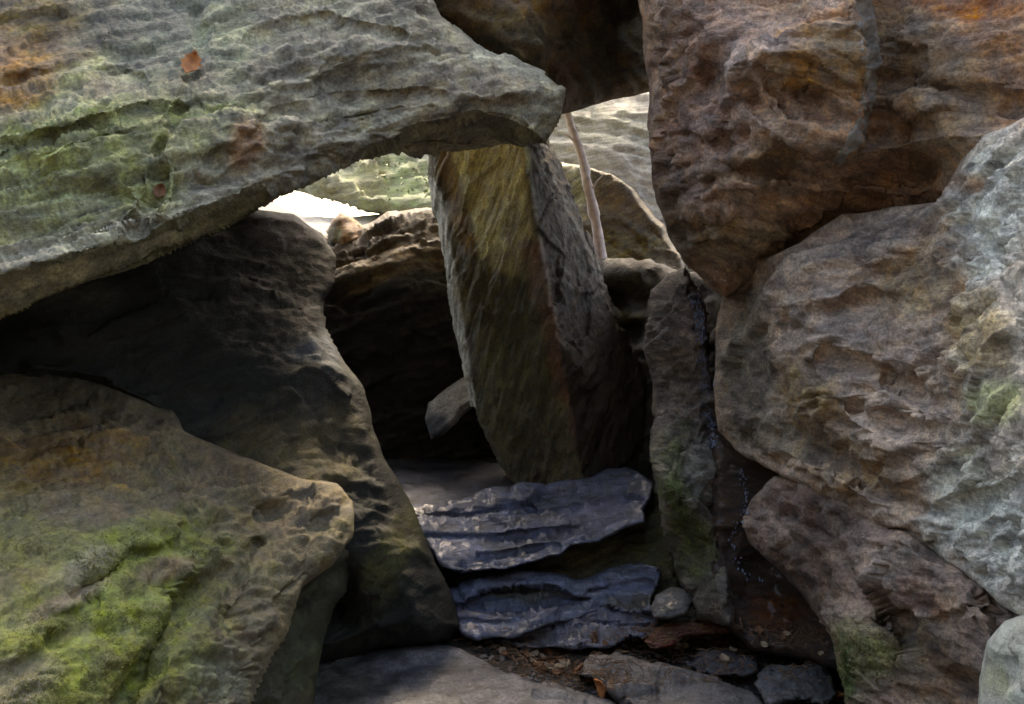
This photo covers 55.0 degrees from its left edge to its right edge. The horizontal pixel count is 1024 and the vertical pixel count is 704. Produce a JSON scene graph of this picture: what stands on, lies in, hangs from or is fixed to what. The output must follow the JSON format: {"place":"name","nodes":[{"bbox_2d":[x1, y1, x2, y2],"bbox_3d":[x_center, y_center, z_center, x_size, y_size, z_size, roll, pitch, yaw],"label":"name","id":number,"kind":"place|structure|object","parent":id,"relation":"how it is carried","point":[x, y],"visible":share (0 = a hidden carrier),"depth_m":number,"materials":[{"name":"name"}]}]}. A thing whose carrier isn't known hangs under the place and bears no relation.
{"place":"outdoors","nodes":[
{"label":"outdoors","id":0,"kind":"place"},
{"bbox_2d":[273,191,375,217],"label":"sky","id":1,"kind":"structure","parent":0,"point":[304,204],"materials":[{"name":"white"}]},
{"bbox_2d":[259,202,845,703],"bbox_3d":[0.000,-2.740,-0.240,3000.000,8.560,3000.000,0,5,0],"label":"ground","id":2,"kind":"structure","parent":0,"point":[465,644],"depth_m":3.79,"materials":[{"name":"soil"}]},
{"bbox_2d":[0,209,459,663],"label":"shadowed boulder","id":3,"kind":"object","parent":2,"relation":"on","point":[223,339],"visible":0.42,"depth_m":3.55,"materials":[{"name":"stone"}]},
{"bbox_2d":[251,548,348,703],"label":"shadowed boulder","id":4,"kind":"object","parent":2,"relation":"on","point":[290,676],"visible":0.3,"depth_m":3.11,"materials":[{"name":"grey stone"}]},
{"bbox_2d":[0,373,353,703],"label":"mossy boulder","id":5,"kind":"object","parent":4,"relation":"on","point":[150,553],"visible":1,"depth_m":2.47,"materials":[{"name":"stone"}]},
{"bbox_2d":[0,0,565,319],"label":"overhanging boulder","id":6,"kind":"object","parent":5,"relation":"on","point":[113,114],"visible":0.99,"depth_m":2.73,"materials":[{"name":"grey stone"}]},
{"bbox_2d":[153,183,165,196],"bbox_3d":[-0.880,-0.404,2.455,0.030,0.035,0.014,-2,5,-18],"label":"leaf","id":7,"kind":"object","parent":6,"relation":"on","point":[159,190],"visible":1,"depth_m":2.46,"materials":[{"name":"brown plant"}]},
{"bbox_2d":[180,50,201,73],"bbox_3d":[-0.874,-0.788,2.679,0.063,0.075,0.028,16,-24,-6],"label":"leaf","id":8,"kind":"object","parent":6,"relation":"on","point":[191,61],"visible":1,"depth_m":2.69,"materials":[{"name":"orange plant"}]},
{"bbox_2d":[434,0,648,113],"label":"overhanging boulder","id":9,"kind":"object","parent":6,"relation":"on","point":[586,53],"visible":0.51,"depth_m":4.09,"materials":[{"name":"stone"}]},
{"bbox_2d":[299,214,382,238],"bbox_3d":[-1.905,-0.795,7.461,3.827,0.726,2.270,0,5,0],"label":"sunlit ledge","id":10,"kind":"object","parent":2,"relation":"on","point":[321,224],"visible":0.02,"depth_m":7.01,"materials":[{"name":"stone"}]},
{"bbox_2d":[295,152,431,213],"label":"mossy boulder","id":11,"kind":"object","parent":10,"relation":"on","point":[343,186],"visible":0.15,"depth_m":7.17,"materials":[{"name":"stone"}]},
{"bbox_2d":[351,158,427,206],"bbox_3d":[-0.761,-1.245,7.101,0.841,0.435,0.602,0,5,0],"label":"creeping plant","id":12,"kind":"object","parent":11,"relation":"on","point":[424,191],"visible":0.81,"depth_m":7.11,"materials":[{"name":"green plant"}]},
{"bbox_2d":[323,207,495,460],"bbox_3d":[-1.464,0.101,6.238,3.397,2.045,1.675,0,5,0],"label":"layered boulder","id":13,"kind":"object","parent":2,"relation":"on","point":[389,318],"visible":0.14,"depth_m":5.64,"materials":[{"name":"stone"}]},
{"bbox_2d":[326,211,362,244],"bbox_3d":[-1.000,-0.738,5.925,0.234,0.230,0.433,-1,5,-12],"label":"rock fragment","id":14,"kind":"object","parent":13,"relation":"on","point":[343,228],"visible":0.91,"depth_m":5.77,"materials":[{"name":"stone"}]},
{"bbox_2d":[385,458,514,504],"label":"floor slab","id":15,"kind":"structure","parent":2,"relation":"on","point":[421,480],"depth_m":5.14,"materials":[{"name":"stone"}]},
{"bbox_2d":[428,139,647,483],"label":"leaning slab","id":16,"kind":"structure","parent":15,"relation":"on","point":[555,379],"depth_m":4.83,"materials":[{"name":"stone"}]},
{"bbox_2d":[425,377,471,438],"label":"pale boulder","id":17,"kind":"object","parent":16,"relation":"on","point":[448,407],"visible":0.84,"depth_m":5.24,"materials":[{"name":"grey stone"}]},
{"bbox_2d":[313,642,615,703],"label":"floor slab","id":18,"kind":"structure","parent":2,"relation":"on","point":[412,674],"depth_m":3.47,"materials":[{"name":"stone"}]},
{"bbox_2d":[593,678,605,697],"bbox_3d":[0.305,1.158,3.385,0.030,0.057,0.057,-3,6,-34],"label":"dead leaf","id":19,"kind":"object","parent":18,"relation":"on","point":[600,689],"visible":1,"depth_m":3.40,"materials":[{"name":"brown plant"}]},
{"bbox_2d":[498,647,505,652],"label":"dead leaf","id":20,"kind":"object","parent":2,"relation":"on","point":[500,649],"visible":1,"depth_m":3.78,"materials":[{"name":"brown plant"}]},
{"bbox_2d":[523,650,529,656],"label":"dead leaf","id":21,"kind":"object","parent":2,"relation":"on","point":[526,652],"visible":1,"depth_m":3.75,"materials":[{"name":"brown plant"}]},
{"bbox_2d":[533,661,542,665],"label":"dead leaf","id":22,"kind":"object","parent":2,"relation":"on","point":[539,663],"visible":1,"depth_m":3.67,"materials":[{"name":"brown plant"}]},
{"bbox_2d":[536,665,547,672],"bbox_3d":[0.110,1.170,3.629,0.047,0.028,0.015,-5,-15,-16],"label":"dead leaf","id":23,"kind":"object","parent":2,"relation":"on","point":[540,667],"visible":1,"depth_m":3.63,"materials":[{"name":"brown plant"}]},
{"bbox_2d":[538,656,551,660],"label":"dead leaf","id":24,"kind":"object","parent":2,"relation":"on","point":[546,658],"visible":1,"depth_m":3.71,"materials":[{"name":"brown plant"}]},
{"bbox_2d":[431,492,680,621],"bbox_3d":[0.199,0.992,4.545,1.206,0.657,1.030,0,5,0],"label":"step boulder","id":25,"kind":"object","parent":2,"relation":"on","point":[644,542],"visible":0.25,"depth_m":4.34,"materials":[{"name":"grey stone"}]},
{"bbox_2d":[412,467,653,572],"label":"step slab","id":26,"kind":"structure","parent":25,"relation":"on","point":[505,527],"depth_m":4.31,"materials":[{"name":"stone"}]},
{"bbox_2d":[450,562,660,640],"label":"step slab","id":27,"kind":"structure","parent":25,"relation":"on","point":[519,602],"depth_m":4.04,"materials":[{"name":"stone"}]},
{"bbox_2d":[551,668,560,674],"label":"dead leaf","id":28,"kind":"object","parent":2,"relation":"on","point":[555,671],"visible":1,"depth_m":3.60,"materials":[{"name":"brown plant"}]},
{"bbox_2d":[496,597,662,650],"bbox_3d":[0.276,1.116,3.972,0.675,0.219,0.511,0,5,0],"label":"wet stone","id":29,"kind":"object","parent":2,"relation":"on","point":[571,635],"visible":0.75,"depth_m":3.85,"materials":[{"name":"stone"}]},
{"bbox_2d":[592,631,597,642],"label":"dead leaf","id":30,"kind":"object","parent":29,"relation":"on","point":[594,634],"visible":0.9,"depth_m":3.80,"materials":[{"name":"brown plant"}]},
{"bbox_2d":[644,621,731,649],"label":"litter","id":31,"kind":"object","parent":29,"relation":"on","point":[658,645],"visible":0.7,"depth_m":3.73,"materials":[{"name":"brown plant"}]},
{"bbox_2d":[650,587,692,619],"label":"round stone","id":32,"kind":"object","parent":31,"relation":"on","point":[670,603],"visible":0.98,"depth_m":3.76,"materials":[{"name":"stone"}]},
{"bbox_2d":[549,92,693,271],"bbox_3d":[0.815,-1.322,7.381,1.644,1.684,1.910,0,5,0],"label":"pale boulder","id":33,"kind":"object","parent":2,"relation":"on","point":[613,136],"visible":0.11,"depth_m":6.75,"materials":[{"name":"stone"}]},
{"bbox_2d":[449,603,842,700],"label":"needle litter","id":34,"kind":"object","parent":2,"relation":"on","point":[611,678],"visible":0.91,"depth_m":3.65,"materials":[{"name":"brown plant"}]},
{"bbox_2d":[530,650,538,656],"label":"dead leaf","id":35,"kind":"object","parent":34,"relation":"on","point":[536,652],"visible":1,"depth_m":3.75,"materials":[{"name":"plant"}]},
{"bbox_2d":[544,648,553,655],"bbox_3d":[0.141,1.151,3.768,0.042,0.017,0.053,11,16,-22],"label":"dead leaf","id":36,"kind":"object","parent":34,"relation":"on","point":[548,651],"visible":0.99,"depth_m":3.77,"materials":[{"name":"brown plant"}]},
{"bbox_2d":[572,663,583,671],"bbox_3d":[0.238,1.136,3.533,0.054,0.018,0.043,-47,-4,31],"label":"dead leaf","id":37,"kind":"object","parent":34,"relation":"on","point":[579,667],"visible":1,"depth_m":3.53,"materials":[{"name":"brown plant"}]},
{"bbox_2d":[597,258,722,491],"bbox_3d":[0.858,0.234,5.194,0.533,1.500,2.179,-1,5,-15],"label":"dark boulder","id":38,"kind":"object","parent":2,"relation":"on","point":[630,283],"visible":0.16,"depth_m":5.27,"materials":[{"name":"stone"}]},
{"bbox_2d":[563,112,606,258],"bbox_3d":[0.422,-0.937,5.697,0.344,1.065,0.116,4,6,35],"label":"bare stem","id":39,"kind":"object","parent":38,"relation":"on","point":[594,217],"visible":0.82,"depth_m":5.68,"materials":[{"name":"brown plant"}]},
{"bbox_2d":[561,162,684,269],"bbox_3d":[0.607,-0.793,6.407,1.091,0.976,1.346,0,5,0],"label":"brown boulder","id":40,"kind":"object","parent":38,"relation":"on","point":[633,227],"visible":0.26,"depth_m":6.02,"materials":[{"name":"brown stone"}]},
{"bbox_2d":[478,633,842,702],"bbox_3d":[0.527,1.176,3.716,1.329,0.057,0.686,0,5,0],"label":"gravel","id":41,"kind":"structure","parent":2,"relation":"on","point":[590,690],"depth_m":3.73,"materials":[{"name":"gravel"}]},
{"bbox_2d":[578,651,763,703],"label":"floor slab","id":42,"kind":"structure","parent":2,"relation":"on","point":[676,691],"depth_m":3.37,"materials":[{"name":"stone"}]},
{"bbox_2d":[592,673,603,677],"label":"dead leaf","id":43,"kind":"object","parent":42,"relation":"on","point":[597,674],"visible":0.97,"depth_m":3.45,"materials":[{"name":"brown plant"}]},
{"bbox_2d":[686,649,757,676],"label":"stone","id":44,"kind":"object","parent":2,"relation":"on","point":[711,668],"visible":0.82,"depth_m":3.56,"materials":[{"name":"grey stone"}]},
{"bbox_2d":[720,653,729,661],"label":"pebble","id":45,"kind":"object","parent":44,"relation":"on","point":[724,657],"visible":1,"depth_m":3.56,"materials":[{"name":"grey stone"}]},
{"bbox_2d":[708,428,838,673],"bbox_3d":[1.056,0.791,3.910,0.585,0.946,1.206,1,5,13],"label":"dark boulder","id":46,"kind":"object","parent":2,"relation":"on","point":[774,598],"visible":0.42,"depth_m":3.74,"materials":[{"name":"stone"}]},
{"bbox_2d":[643,265,734,625],"bbox_3d":[0.791,0.369,4.092,0.482,1.454,1.294,0,5,0],"label":"standing stone","id":47,"kind":"object","parent":46,"relation":"on","point":[683,463],"visible":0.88,"depth_m":3.98,"materials":[{"name":"grey stone"}]},
{"bbox_2d":[687,293,718,447],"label":"water","id":48,"kind":"structure","parent":46,"relation":"on","point":[702,335],"depth_m":4.04,"materials":[{"name":"liquid"}]},
{"bbox_2d":[728,468,762,581],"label":"water","id":49,"kind":"structure","parent":46,"relation":"on","point":[746,500],"depth_m":3.76,"materials":[{"name":"liquid"}]},
{"bbox_2d":[755,625,762,633],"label":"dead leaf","id":50,"kind":"object","parent":46,"relation":"on","point":[758,628],"visible":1,"depth_m":3.58,"materials":[{"name":"brown plant"}]},
{"bbox_2d":[760,641,767,646],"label":"dead leaf","id":51,"kind":"object","parent":46,"relation":"on","point":[762,643],"visible":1,"depth_m":3.54,"materials":[{"name":"beige plant"}]},
{"bbox_2d":[754,662,837,703],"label":"stone","id":52,"kind":"object","parent":2,"relation":"on","point":[787,690],"visible":0.98,"depth_m":3.32,"materials":[{"name":"stone"}]},
{"bbox_2d":[835,691,843,697],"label":"dead leaf","id":53,"kind":"object","parent":2,"relation":"on","point":[840,694],"visible":0.44,"depth_m":3.41,"materials":[{"name":"brown plant"}]},
{"bbox_2d":[713,118,1023,615],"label":"boulder","id":54,"kind":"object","parent":2,"relation":"on","point":[869,365],"depth_m":2.60,"materials":[{"name":"grey stone"}]},
{"bbox_2d":[638,0,1023,297],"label":"leaning boulder","id":55,"kind":"object","parent":54,"relation":"on","point":[775,127],"visible":0.92,"depth_m":2.78,"materials":[{"name":"stone"}]},
{"bbox_2d":[742,475,1018,703],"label":"boulder","id":56,"kind":"object","parent":2,"relation":"on","point":[905,617],"visible":0.92,"depth_m":2.61,"materials":[{"name":"stone"}]},
{"bbox_2d":[978,615,1023,703],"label":"pale boulder","id":57,"kind":"object","parent":2,"relation":"on","point":[1001,679],"visible":1,"depth_m":1.90,"materials":[{"name":"stone"}]}
]}

